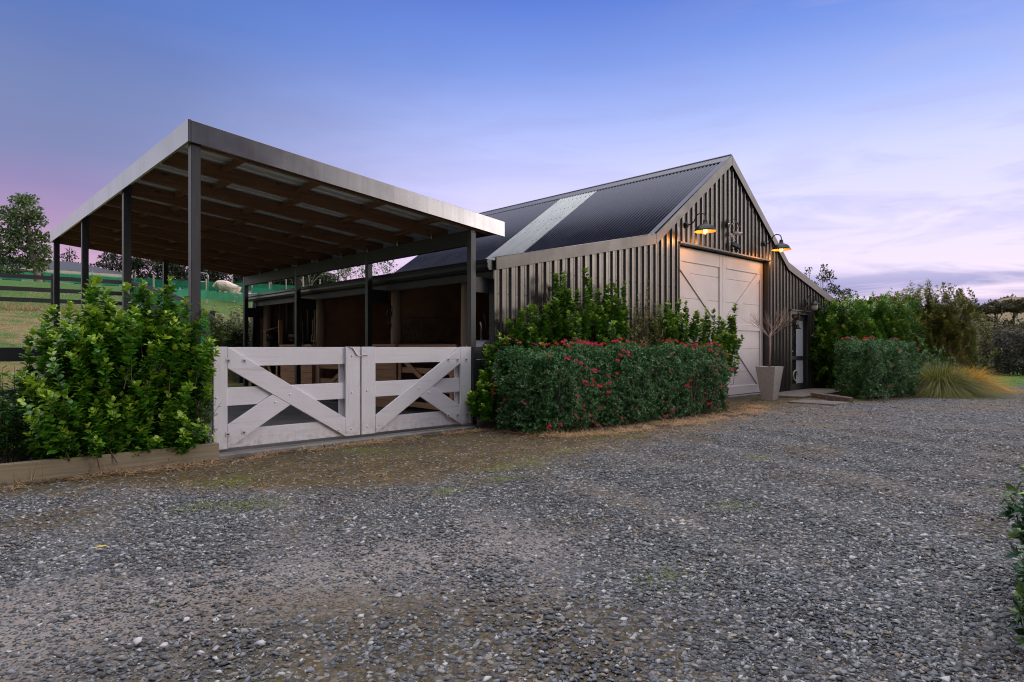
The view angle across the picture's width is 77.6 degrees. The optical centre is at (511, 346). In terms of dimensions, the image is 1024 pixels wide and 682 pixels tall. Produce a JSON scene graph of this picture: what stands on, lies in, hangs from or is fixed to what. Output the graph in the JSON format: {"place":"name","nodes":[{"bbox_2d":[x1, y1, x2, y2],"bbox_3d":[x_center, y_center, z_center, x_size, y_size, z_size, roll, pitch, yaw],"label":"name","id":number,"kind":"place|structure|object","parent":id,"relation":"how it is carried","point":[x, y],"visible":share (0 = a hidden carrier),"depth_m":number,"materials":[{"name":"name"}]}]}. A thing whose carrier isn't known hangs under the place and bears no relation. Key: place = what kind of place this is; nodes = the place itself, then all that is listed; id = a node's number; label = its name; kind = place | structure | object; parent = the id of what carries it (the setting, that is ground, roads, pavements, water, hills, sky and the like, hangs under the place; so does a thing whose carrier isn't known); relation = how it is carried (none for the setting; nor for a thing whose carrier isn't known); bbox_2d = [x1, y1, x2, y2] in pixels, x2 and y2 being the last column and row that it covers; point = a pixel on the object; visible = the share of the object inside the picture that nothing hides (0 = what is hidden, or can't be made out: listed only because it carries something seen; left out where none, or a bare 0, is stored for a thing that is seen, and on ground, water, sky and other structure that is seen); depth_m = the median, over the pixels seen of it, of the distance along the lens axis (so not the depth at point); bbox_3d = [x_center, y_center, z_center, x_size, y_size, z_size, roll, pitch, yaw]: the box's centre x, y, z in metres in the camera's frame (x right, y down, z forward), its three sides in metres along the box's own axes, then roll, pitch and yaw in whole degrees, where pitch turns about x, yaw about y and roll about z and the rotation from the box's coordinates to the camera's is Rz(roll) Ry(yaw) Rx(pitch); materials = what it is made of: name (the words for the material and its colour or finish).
{"place":"outdoors","nodes":[
{"label":"outdoors","id":0,"kind":"place"},
{"bbox_2d":[0,365,37,463],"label":"bush","id":1,"kind":"object","parent":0,"point":[8,449],"visible":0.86,"depth_m":5.91,"materials":[{"name":"green plant"}]},
{"bbox_2d":[153,400,479,453],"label":"floor","id":2,"kind":"structure","parent":0,"point":[290,414],"depth_m":9.55,"materials":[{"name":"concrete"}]},
{"bbox_2d":[50,118,504,423],"bbox_3d":[-4.982,-0.617,11.845,4.677,3.714,9.216,0,0,-43],"label":"carport","id":3,"kind":"object","parent":2,"relation":"on","point":[195,197],"visible":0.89,"depth_m":10.02,"materials":[{"name":"grey metal"}]},
{"bbox_2d":[212,347,365,449],"bbox_3d":[-2.643,0.573,7.705,1.928,1.145,0.122,0,0,-43],"label":"gate leaf","id":4,"kind":"object","parent":2,"relation":"on","point":[270,395],"visible":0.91,"depth_m":7.56,"materials":[{"name":"white paint"}]},
{"bbox_2d":[360,347,470,434],"bbox_3d":[-1.313,0.573,8.966,1.856,1.145,0.122,0,0,-43],"label":"gate leaf","id":5,"kind":"object","parent":2,"relation":"on","point":[432,386],"visible":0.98,"depth_m":8.91,"materials":[{"name":"white paint"}]},
{"bbox_2d":[470,347,491,424],"bbox_3d":[-0.447,0.619,9.814,0.460,1.242,0.055,0,0,-43],"label":"black panel","id":6,"kind":"object","parent":2,"relation":"on","point":[477,365],"visible":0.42,"depth_m":9.70,"materials":[{"name":"black metal"}]},
{"bbox_2d":[0,280,1023,681],"bbox_3d":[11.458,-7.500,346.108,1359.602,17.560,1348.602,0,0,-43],"label":"ground","id":7,"kind":"structure","parent":0,"point":[302,602],"depth_m":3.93,"materials":[{"name":"grey gravel"}]},
{"bbox_2d":[0,192,52,281],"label":"broadleaf tree","id":8,"kind":"object","parent":7,"relation":"on","point":[28,217],"visible":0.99,"depth_m":39.75,"materials":[{"name":"green plant"}]},
{"bbox_2d":[0,300,120,311],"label":"rough grass","id":9,"kind":"structure","parent":7,"relation":"on","point":[27,308],"depth_m":22.18,"materials":[{"name":"green plant"}]},
{"bbox_2d":[0,273,121,305],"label":"rail fence","id":10,"kind":"object","parent":7,"relation":"on","point":[30,289],"visible":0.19,"depth_m":22.80,"materials":[{"name":"wood"}]},
{"bbox_2d":[0,258,132,285],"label":"house","id":11,"kind":"structure","parent":7,"relation":"on","point":[74,267],"depth_m":57.55,"materials":[{"name":"white plastic"}]},
{"bbox_2d":[11,457,124,481],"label":"dry stalks","id":12,"kind":"object","parent":7,"relation":"on","point":[86,474],"visible":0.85,"depth_m":6.05,"materials":[{"name":"brown plant"}]},
{"bbox_2d":[60,247,80,263],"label":"conifer tree","id":13,"kind":"object","parent":7,"relation":"on","point":[69,255],"visible":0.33,"depth_m":61.91,"materials":[{"name":"green plant"}]},
{"bbox_2d":[0,347,160,462],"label":"rail fence","id":14,"kind":"object","parent":7,"relation":"on","point":[7,354],"depth_m":6.32,"materials":[{"name":"black wood"}]},
{"bbox_2d":[0,442,218,486],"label":"timber sleeper","id":15,"kind":"object","parent":7,"relation":"on","point":[58,468],"visible":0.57,"depth_m":6.13,"materials":[{"name":"brown wood"}]},
{"bbox_2d":[89,252,132,271],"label":"conifer tree","id":16,"kind":"object","parent":7,"relation":"on","point":[111,264],"visible":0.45,"depth_m":61.59,"materials":[{"name":"green plant"}]},
{"bbox_2d":[5,275,219,468],"bbox_3d":[-4.007,0.205,6.538,1.898,1.937,1.002,0,0,-43],"label":"broadleaf bush","id":17,"kind":"object","parent":7,"relation":"on","point":[108,354],"visible":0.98,"depth_m":6.31,"materials":[{"name":"green plant"}]},
{"bbox_2d":[0,292,250,386],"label":"dry grass","id":18,"kind":"structure","parent":7,"relation":"on","point":[34,325],"depth_m":19.54,"materials":[{"name":"green plant"}]},
{"bbox_2d":[133,637,141,645],"bbox_3d":[-1.543,1.211,2.627,0.033,0.025,0.050,0,0,-43],"label":"white stone","id":19,"kind":"object","parent":7,"relation":"on","point":[137,640],"visible":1,"depth_m":2.62,"materials":[{"name":"white stone"}]},
{"bbox_2d":[119,257,162,278],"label":"shelter tree","id":20,"kind":"object","parent":7,"relation":"on","point":[137,264],"visible":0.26,"depth_m":61.47,"materials":[{"name":"green plant"}]},
{"bbox_2d":[0,266,311,292],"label":"fence","id":21,"kind":"object","parent":7,"relation":"on","point":[157,283],"visible":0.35,"depth_m":48.63,"materials":[{"name":"green fabric"}]},
{"bbox_2d":[141,259,173,279],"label":"shelter tree","id":22,"kind":"object","parent":7,"relation":"on","point":[158,273],"visible":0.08,"depth_m":65.12,"materials":[{"name":"green plant"}]},
{"bbox_2d":[159,642,167,647],"bbox_3d":[-1.416,1.214,2.595,0.030,0.014,0.049,0,0,-7],"label":"white stone","id":23,"kind":"object","parent":7,"relation":"on","point":[163,644],"visible":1,"depth_m":2.58,"materials":[{"name":"white stone"}]},
{"bbox_2d":[151,260,187,280],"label":"shelter tree","id":24,"kind":"object","parent":7,"relation":"on","point":[175,270],"visible":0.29,"depth_m":62.43,"materials":[{"name":"green plant"}]},
{"bbox_2d":[131,278,242,382],"bbox_3d":[-11.017,-0.765,20.873,0.205,3.771,10.991,0,0,-44],"label":"bush","id":25,"kind":"object","parent":7,"relation":"on","point":[239,336],"visible":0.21,"depth_m":20.16,"materials":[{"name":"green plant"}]},
{"bbox_2d":[208,304,250,355],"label":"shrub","id":26,"kind":"object","parent":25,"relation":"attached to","point":[221,331],"visible":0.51,"depth_m":16.93,"materials":[{"name":"green plant"}]},
{"bbox_2d":[180,269,210,289],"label":"shelter tree","id":27,"kind":"object","parent":7,"relation":"on","point":[202,276],"visible":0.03,"depth_m":65.75,"materials":[{"name":"green plant"}]},
{"bbox_2d":[184,396,220,443],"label":"dark shrub","id":28,"kind":"object","parent":7,"relation":"on","point":[200,423],"visible":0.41,"depth_m":6.84,"materials":[{"name":"green plant"}]},
{"bbox_2d":[201,269,229,291],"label":"shelter tree","id":29,"kind":"object","parent":7,"relation":"on","point":[214,274],"visible":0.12,"depth_m":64.26,"materials":[{"name":"green plant"}]},
{"bbox_2d":[153,274,291,302],"bbox_3d":[-12.959,-2.313,29.113,6.149,1.621,0.563,0,0,-36],"label":"fence","id":30,"kind":"object","parent":7,"relation":"on","point":[206,294],"visible":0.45,"depth_m":28.92,"materials":[{"name":"green fabric"}]},
{"bbox_2d":[213,280,241,301],"bbox_3d":[-13.528,-2.632,30.208,1.312,1.060,0.530,0,0,-2],"label":"sheep","id":31,"kind":"object","parent":7,"relation":"on","point":[223,284],"visible":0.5,"depth_m":30.01},
{"bbox_2d":[228,274,243,292],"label":"shelter tree","id":32,"kind":"object","parent":7,"relation":"on","point":[236,278],"visible":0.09,"depth_m":61.49,"materials":[{"name":"green plant"}]},
{"bbox_2d":[266,276,305,285],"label":"shelter tree","id":33,"kind":"object","parent":7,"relation":"on","point":[290,281],"visible":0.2,"depth_m":64.63,"materials":[{"name":"green plant"}]},
{"bbox_2d":[251,277,336,293],"bbox_3d":[-9.661,-2.962,36.547,9.833,2.311,0.225,0,0,-18],"label":"batten fence","id":34,"kind":"object","parent":7,"relation":"on","point":[258,290],"visible":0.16,"depth_m":35.18,"materials":[{"name":"grey wood"}]},
{"bbox_2d":[301,271,329,285],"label":"bare tree","id":35,"kind":"object","parent":7,"relation":"on","point":[312,282],"visible":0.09,"depth_m":44.03,"materials":[{"name":"brown plant"}]},
{"bbox_2d":[301,272,341,285],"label":"shelter tree","id":36,"kind":"object","parent":7,"relation":"on","point":[317,280],"visible":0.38,"depth_m":61.87,"materials":[{"name":"green plant"}]},
{"bbox_2d":[219,426,476,459],"bbox_3d":[-1.900,1.230,8.273,3.710,0.080,0.100,0,0,-43],"label":"threshold","id":37,"kind":"object","parent":7,"relation":"on","point":[297,447],"visible":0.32,"depth_m":7.92,"materials":[{"name":"concrete"}]},
{"bbox_2d":[324,265,376,280],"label":"leafy tree","id":38,"kind":"object","parent":7,"relation":"on","point":[343,272],"visible":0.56,"depth_m":43.97,"materials":[{"name":"green plant"}]},
{"bbox_2d":[362,260,400,275],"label":"leafy tree","id":39,"kind":"object","parent":7,"relation":"on","point":[384,265],"visible":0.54,"depth_m":43.69,"materials":[{"name":"green plant"}]},
{"bbox_2d":[38,400,872,535],"bbox_3d":[2.022,1.196,9.519,15.329,0.110,4.237,0,0,-43],"label":"scattered straw","id":40,"kind":"object","parent":7,"relation":"on","point":[437,459],"visible":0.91,"depth_m":6.60,"materials":[{"name":"brown plant"}]},
{"bbox_2d":[0,396,927,490],"bbox_3d":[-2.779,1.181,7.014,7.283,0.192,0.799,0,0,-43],"label":"straw","id":41,"kind":"object","parent":7,"relation":"on","point":[337,445],"visible":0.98,"depth_m":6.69,"materials":[{"name":"brown plant"}]},
{"bbox_2d":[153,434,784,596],"bbox_3d":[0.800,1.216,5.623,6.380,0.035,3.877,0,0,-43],"label":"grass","id":42,"kind":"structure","parent":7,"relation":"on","point":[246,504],"depth_m":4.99,"materials":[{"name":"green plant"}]},
{"bbox_2d":[478,420,496,428],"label":"concrete block","id":43,"kind":"structure","parent":7,"relation":"on","point":[487,425],"depth_m":9.74,"materials":[{"name":"black concrete"}]},
{"bbox_2d":[466,331,519,425],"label":"broadleaf shrub","id":44,"kind":"object","parent":7,"relation":"on","point":[485,407],"visible":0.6,"depth_m":9.48,"materials":[{"name":"green plant"}]},
{"bbox_2d":[500,303,556,417],"bbox_3d":[0.332,0.234,10.107,1.161,1.913,0.549,0,0,-34],"label":"broadleaf shrub","id":45,"kind":"object","parent":7,"relation":"on","point":[532,333],"visible":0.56,"depth_m":10.01,"materials":[{"name":"green plant"}]},
{"bbox_2d":[248,154,837,424],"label":"barn","id":46,"kind":"structure","parent":7,"relation":"on","point":[635,233],"depth_m":14.70,"materials":[{"name":"black metal"}]},
{"bbox_2d":[278,320,282,343],"bbox_3d":[-5.705,-0.360,15.691,0.090,0.601,0.070,0,0,-43],"label":"timber offcut","id":47,"kind":"object","parent":46,"relation":"on","point":[280,331],"visible":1,"depth_m":15.67,"materials":[{"name":"brown wood"}]},
{"bbox_2d":[271,341,315,378],"bbox_3d":[-5.525,0.522,17.412,2.050,1.335,0.370,0,0,-43],"label":"tool shelf","id":48,"kind":"object","parent":46,"relation":"on","point":[279,366],"visible":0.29,"depth_m":16.80,"materials":[{"name":"brown wood"}]},
{"bbox_2d":[263,327,277,340],"bbox_3d":[-6.296,-0.338,16.632,0.403,0.382,0.315,0,0,-43],"label":"feed bin","id":49,"kind":"object","parent":48,"relation":"on","point":[271,336],"visible":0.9,"depth_m":16.53,"materials":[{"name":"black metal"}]},
{"bbox_2d":[288,334,294,340],"bbox_3d":[-5.880,-0.244,17.027,0.200,0.195,0.200,0,0,-43],"label":"tub","id":50,"kind":"object","parent":48,"relation":"on","point":[291,337],"visible":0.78,"depth_m":16.95,"materials":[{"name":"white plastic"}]},
{"bbox_2d":[301,322,303,346],"bbox_3d":[-4.878,-0.245,14.864,0.036,0.673,0.141,0,0,-43],"label":"rope","id":51,"kind":"object","parent":46,"relation":"hanging from","point":[303,336],"visible":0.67,"depth_m":14.87,"materials":[{"name":"green fabric"}]},
{"bbox_2d":[311,319,313,341],"bbox_3d":[-4.557,-0.370,14.576,0.037,0.528,0.131,0,0,-43],"label":"rope","id":52,"kind":"object","parent":46,"relation":"hanging from","point":[312,332],"visible":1,"depth_m":14.57,"materials":[{"name":"beige fabric"}]},
{"bbox_2d":[313,315,316,346],"bbox_3d":[-4.476,-0.330,14.485,0.036,0.805,0.160,0,0,-43],"label":"rope","id":53,"kind":"object","parent":46,"relation":"hanging from","point":[315,333],"visible":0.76,"depth_m":14.49,"materials":[{"name":"beige fabric"}]},
{"bbox_2d":[386,306,391,328],"bbox_3d":[-2.368,-0.562,12.274,0.120,0.462,0.046,0,0,14],"label":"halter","id":54,"kind":"object","parent":46,"relation":"hanging from","point":[389,309],"visible":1,"depth_m":12.26,"materials":[{"name":"black leather"}]},
{"bbox_2d":[476,314,488,359],"bbox_3d":[-0.441,0.294,10.500,0.466,1.652,0.458,0,0,-43],"label":"water trough","id":55,"kind":"object","parent":46,"relation":"on","point":[481,343],"visible":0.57,"depth_m":10.28,"materials":[{"name":"white plastic"}]},
{"bbox_2d":[685,213,716,234],"bbox_3d":[3.975,-2.583,13.391,0.470,0.477,0.669,0,0,-43],"label":"barn lamp","id":56,"kind":"object","parent":46,"relation":"attached to","point":[705,227],"visible":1,"depth_m":13.29,"materials":[{"name":"black metal"}]},
{"bbox_2d":[680,246,762,396],"bbox_3d":[4.953,-0.505,15.049,4.600,3.346,0.062,0,0,-43],"label":"barn door","id":57,"kind":"structure","parent":46,"relation":"in","point":[710,280],"depth_m":15.40,"materials":[{"name":"paint"}]},
{"bbox_2d":[730,241,739,251],"bbox_3d":[5.226,-2.345,14.917,0.248,0.251,0.163,0,0,-11],"label":"floodlight","id":58,"kind":"object","parent":46,"relation":"attached to","point":[736,246],"visible":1,"depth_m":14.88,"materials":[{"name":"black metal"}]},
{"bbox_2d":[730,226,742,241],"bbox_3d":[5.240,-2.627,14.895,0.280,0.392,0.226,0,0,5],"label":"security camera","id":59,"kind":"object","parent":46,"relation":"attached to","point":[736,233],"visible":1,"depth_m":14.86,"materials":[{"name":"white plastic"}]},
{"bbox_2d":[763,234,790,251],"bbox_3d":[6.630,-2.583,15.910,0.470,0.477,0.669,0,0,-43],"label":"barn lamp","id":60,"kind":"object","parent":46,"relation":"attached to","point":[781,246],"visible":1,"depth_m":15.80,"materials":[{"name":"black metal"}]},
{"bbox_2d":[785,312,800,328],"bbox_3d":[7.426,-0.689,16.831,0.170,0.435,0.429,0,0,-43],"label":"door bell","id":61,"kind":"object","parent":46,"relation":"attached to","point":[796,319],"depth_m":16.74,"materials":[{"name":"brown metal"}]},
{"bbox_2d":[792,315,804,389],"bbox_3d":[7.955,0.160,17.739,1.040,2.080,0.100,0,0,-43],"label":"entry door","id":62,"kind":"structure","parent":46,"relation":"in","point":[798,335],"depth_m":17.84,"materials":[{"name":"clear glass"}]},
{"bbox_2d":[806,294,818,311],"bbox_3d":[8.404,-1.212,17.801,0.238,0.512,0.348,0,0,-66],"label":"wall lantern","id":63,"kind":"object","parent":46,"relation":"attached to","point":[814,304],"depth_m":17.74,"materials":[{"name":"black metal"}]},
{"bbox_2d":[814,309,828,371],"bbox_3d":[9.090,-0.190,18.788,1.190,1.820,0.110,0,0,-43],"label":"window","id":64,"kind":"structure","parent":46,"relation":"in","point":[817,309],"depth_m":18.49,"materials":[{"name":"metal"}]},
{"bbox_2d":[545,268,602,386],"bbox_3d":[1.031,-0.088,10.704,1.274,2.556,0.591,0,0,-43],"label":"broadleaf shrub","id":65,"kind":"object","parent":7,"relation":"on","point":[570,327],"visible":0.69,"depth_m":10.54,"materials":[{"name":"green plant"}]},
{"bbox_2d":[589,280,631,377],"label":"broadleaf shrub","id":66,"kind":"object","parent":7,"relation":"on","point":[618,310],"visible":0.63,"depth_m":11.36,"materials":[{"name":"green plant"}]},
{"bbox_2d":[490,337,733,433],"bbox_3d":[2.084,0.542,10.889,5.894,1.423,1.553,0,0,-43],"label":"flowering hedge","id":67,"kind":"object","parent":7,"relation":"on","point":[597,392],"visible":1,"depth_m":9.82,"materials":[{"name":"green plant"}]},
{"bbox_2d":[628,280,671,360],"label":"shrub","id":68,"kind":"object","parent":7,"relation":"on","point":[634,337],"visible":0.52,"depth_m":12.04,"materials":[{"name":"green plant"}]},
{"bbox_2d":[648,298,703,376],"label":"broadleaf shrub","id":69,"kind":"object","parent":7,"relation":"on","point":[678,329],"visible":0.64,"depth_m":12.72,"materials":[{"name":"green plant"}]},
{"bbox_2d":[691,302,744,399],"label":"broadleaf shrub","id":70,"kind":"object","parent":7,"relation":"on","point":[724,337],"visible":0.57,"depth_m":13.84,"materials":[{"name":"green plant"}]},
{"bbox_2d":[755,366,783,399],"bbox_3d":[6.023,0.850,14.894,0.470,0.780,0.470,0,0,-43],"label":"planter","id":71,"kind":"object","parent":7,"relation":"on","point":[769,380],"visible":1,"depth_m":14.77,"materials":[{"name":"concrete"}]},
{"bbox_2d":[743,307,790,366],"bbox_3d":[6.003,-0.212,14.914,1.006,1.505,0.881,0,0,-12],"label":"potted tree","id":72,"kind":"object","parent":71,"relation":"in","point":[769,335],"visible":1,"depth_m":14.88,"materials":[{"name":"brown plant"}]},
{"bbox_2d":[759,388,854,398],"bbox_3d":[7.823,1.225,16.745,3.600,0.090,1.030,0,0,-43],"label":"door step","id":73,"kind":"object","parent":7,"relation":"on","point":[802,393],"depth_m":16.44,"materials":[{"name":"concrete"}]},
{"bbox_2d":[803,267,818,284],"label":"pine","id":74,"kind":"object","parent":7,"relation":"on","point":[809,275],"visible":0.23,"depth_m":72.02,"materials":[{"name":"green plant"}]},
{"bbox_2d":[810,392,817,397],"bbox_3d":[7.314,1.172,15.326,0.120,0.133,0.301,0,0,-4],"label":"edging brick","id":75,"kind":"object","parent":7,"relation":"on","point":[813,394],"visible":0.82,"depth_m":15.32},
{"bbox_2d":[787,399,848,405],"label":"concrete slab","id":76,"kind":"structure","parent":7,"relation":"on","point":[818,402],"depth_m":13.74,"materials":[{"name":"grey concrete"}]},
{"bbox_2d":[817,393,824,398],"bbox_3d":[7.335,1.172,15.011,0.120,0.133,0.301,0,0,-4],"label":"edging brick","id":77,"kind":"object","parent":7,"relation":"on","point":[820,395],"visible":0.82,"depth_m":15.01,"materials":[{"name":"brick"}]},
{"bbox_2d":[825,394,832,400],"bbox_3d":[7.355,1.172,14.697,0.120,0.134,0.301,0,0,-4],"label":"edging brick","id":78,"kind":"object","parent":7,"relation":"on","point":[828,396],"visible":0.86,"depth_m":14.68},
{"bbox_2d":[815,264,856,301],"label":"tall pine","id":79,"kind":"object","parent":7,"relation":"on","point":[839,291],"visible":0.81,"depth_m":69.86,"materials":[{"name":"green plant"}]},
{"bbox_2d":[832,395,840,400],"bbox_3d":[7.375,1.172,14.383,0.120,0.134,0.301,0,0,-4],"label":"edging brick","id":80,"kind":"object","parent":7,"relation":"on","point":[835,397],"visible":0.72,"depth_m":14.39,"materials":[{"name":"brick"}]},
{"bbox_2d":[805,295,883,387],"bbox_3d":[9.398,-0.157,18.377,2.235,2.755,1.838,0,0,9],"label":"leafy shrub","id":81,"kind":"object","parent":7,"relation":"on","point":[841,323],"visible":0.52,"depth_m":18.01,"materials":[{"name":"green plant"}]},
{"bbox_2d":[840,396,852,402],"bbox_3d":[7.395,1.171,14.068,0.120,0.131,0.300,0,0,-4],"label":"edging brick","id":82,"kind":"object","parent":7,"relation":"on","point":[846,399],"visible":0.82,"depth_m":13.97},
{"bbox_2d":[833,335,920,399],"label":"flowering hedge","id":83,"kind":"object","parent":7,"relation":"on","point":[865,366],"visible":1,"depth_m":15.27,"materials":[{"name":"green plant"}]},
{"bbox_2d":[861,294,900,303],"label":"flat tree","id":84,"kind":"object","parent":7,"relation":"on","point":[875,297],"visible":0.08,"depth_m":74.41,"materials":[{"name":"green plant"}]},
{"bbox_2d":[845,291,929,372],"bbox_3d":[11.092,-0.240,19.141,2.906,2.922,2.023,0,0,18],"label":"leafy shrub","id":85,"kind":"object","parent":7,"relation":"on","point":[881,312],"visible":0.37,"depth_m":18.76,"materials":[{"name":"green plant"}]},
{"bbox_2d":[898,341,966,378],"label":"leafy shrub","id":86,"kind":"object","parent":7,"relation":"on","point":[930,359],"visible":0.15,"depth_m":18.21,"materials":[{"name":"green plant"}]},
{"bbox_2d":[877,278,1001,377],"bbox_3d":[13.139,-0.496,20.240,4.379,3.438,2.046,0,0,0],"label":"olive shrub","id":87,"kind":"object","parent":7,"relation":"on","point":[937,322],"visible":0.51,"depth_m":19.87,"materials":[{"name":"green plant"}]},
{"bbox_2d":[936,332,969,370],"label":"autumn shrub","id":88,"kind":"object","parent":7,"relation":"on","point":[949,351],"visible":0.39,"depth_m":19.62,"materials":[{"name":"green plant"}]},
{"bbox_2d":[950,288,967,306],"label":"pointed tree","id":89,"kind":"object","parent":7,"relation":"on","point":[959,296],"visible":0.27,"depth_m":77.92,"materials":[{"name":"green plant"}]},
{"bbox_2d":[895,358,1023,400],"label":"tussock grass","id":90,"kind":"structure","parent":7,"relation":"on","point":[963,387],"depth_m":15.79,"materials":[{"name":"green plant"}]},
{"bbox_2d":[952,311,986,321],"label":"woodland tree","id":91,"kind":"object","parent":7,"relation":"on","point":[974,317],"visible":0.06,"depth_m":70.38,"materials":[{"name":"green plant"}]},
{"bbox_2d":[961,303,1008,328],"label":"woodland tree","id":92,"kind":"object","parent":7,"relation":"on","point":[986,310],"visible":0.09,"depth_m":72.63,"materials":[{"name":"green plant"}]},
{"bbox_2d":[950,363,1023,394],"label":"tussock grass","id":93,"kind":"structure","parent":7,"relation":"on","point":[987,380],"depth_m":17.28,"materials":[{"name":"plant"}]},
{"bbox_2d":[951,330,1023,375],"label":"clipped hedge","id":94,"kind":"object","parent":7,"relation":"on","point":[1008,365],"visible":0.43,"depth_m":26.99,"materials":[{"name":"green plant"}]},
{"bbox_2d":[964,312,1023,351],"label":"scrub","id":95,"kind":"object","parent":7,"relation":"on","point":[1001,327],"visible":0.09,"depth_m":51.12,"materials":[{"name":"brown plant"}]},
{"bbox_2d":[980,298,1017,326],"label":"woodland tree","id":96,"kind":"object","parent":7,"relation":"on","point":[996,303],"visible":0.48,"depth_m":73.00,"materials":[{"name":"green plant"}]},
{"bbox_2d":[982,293,1015,305],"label":"distant trees","id":97,"kind":"object","parent":7,"relation":"on","point":[998,299],"depth_m":208.74,"materials":[{"name":"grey plant"}]},
{"bbox_2d":[997,464,1023,646],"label":"hedge","id":98,"kind":"object","parent":7,"relation":"on","point":[1017,528],"visible":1,"depth_m":2.92,"materials":[{"name":"green plant"}]},
{"bbox_2d":[997,302,1023,328],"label":"woodland tree","id":99,"kind":"object","parent":7,"relation":"on","point":[1005,307],"visible":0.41,"depth_m":72.56,"materials":[{"name":"green plant"}]},
{"bbox_2d":[1009,297,1023,325],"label":"woodland tree","id":100,"kind":"object","parent":7,"relation":"on","point":[1018,304],"visible":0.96,"depth_m":70.84,"materials":[{"name":"green plant"}]},
{"bbox_2d":[0,0,1023,307],"label":"sky","id":101,"kind":"structure","parent":0,"point":[882,141],"materials":[{"name":"blue"}]},
{"bbox_2d":[522,403,775,439],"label":"dry grass","id":102,"kind":"structure","parent":0,"point":[676,423],"depth_m":9.94,"materials":[{"name":"brown plant"}]},
{"bbox_2d":[986,373,1023,387],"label":"lawn","id":103,"kind":"structure","parent":0,"point":[1011,377],"depth_m":24.18,"materials":[{"name":"green plant"}]}
]}

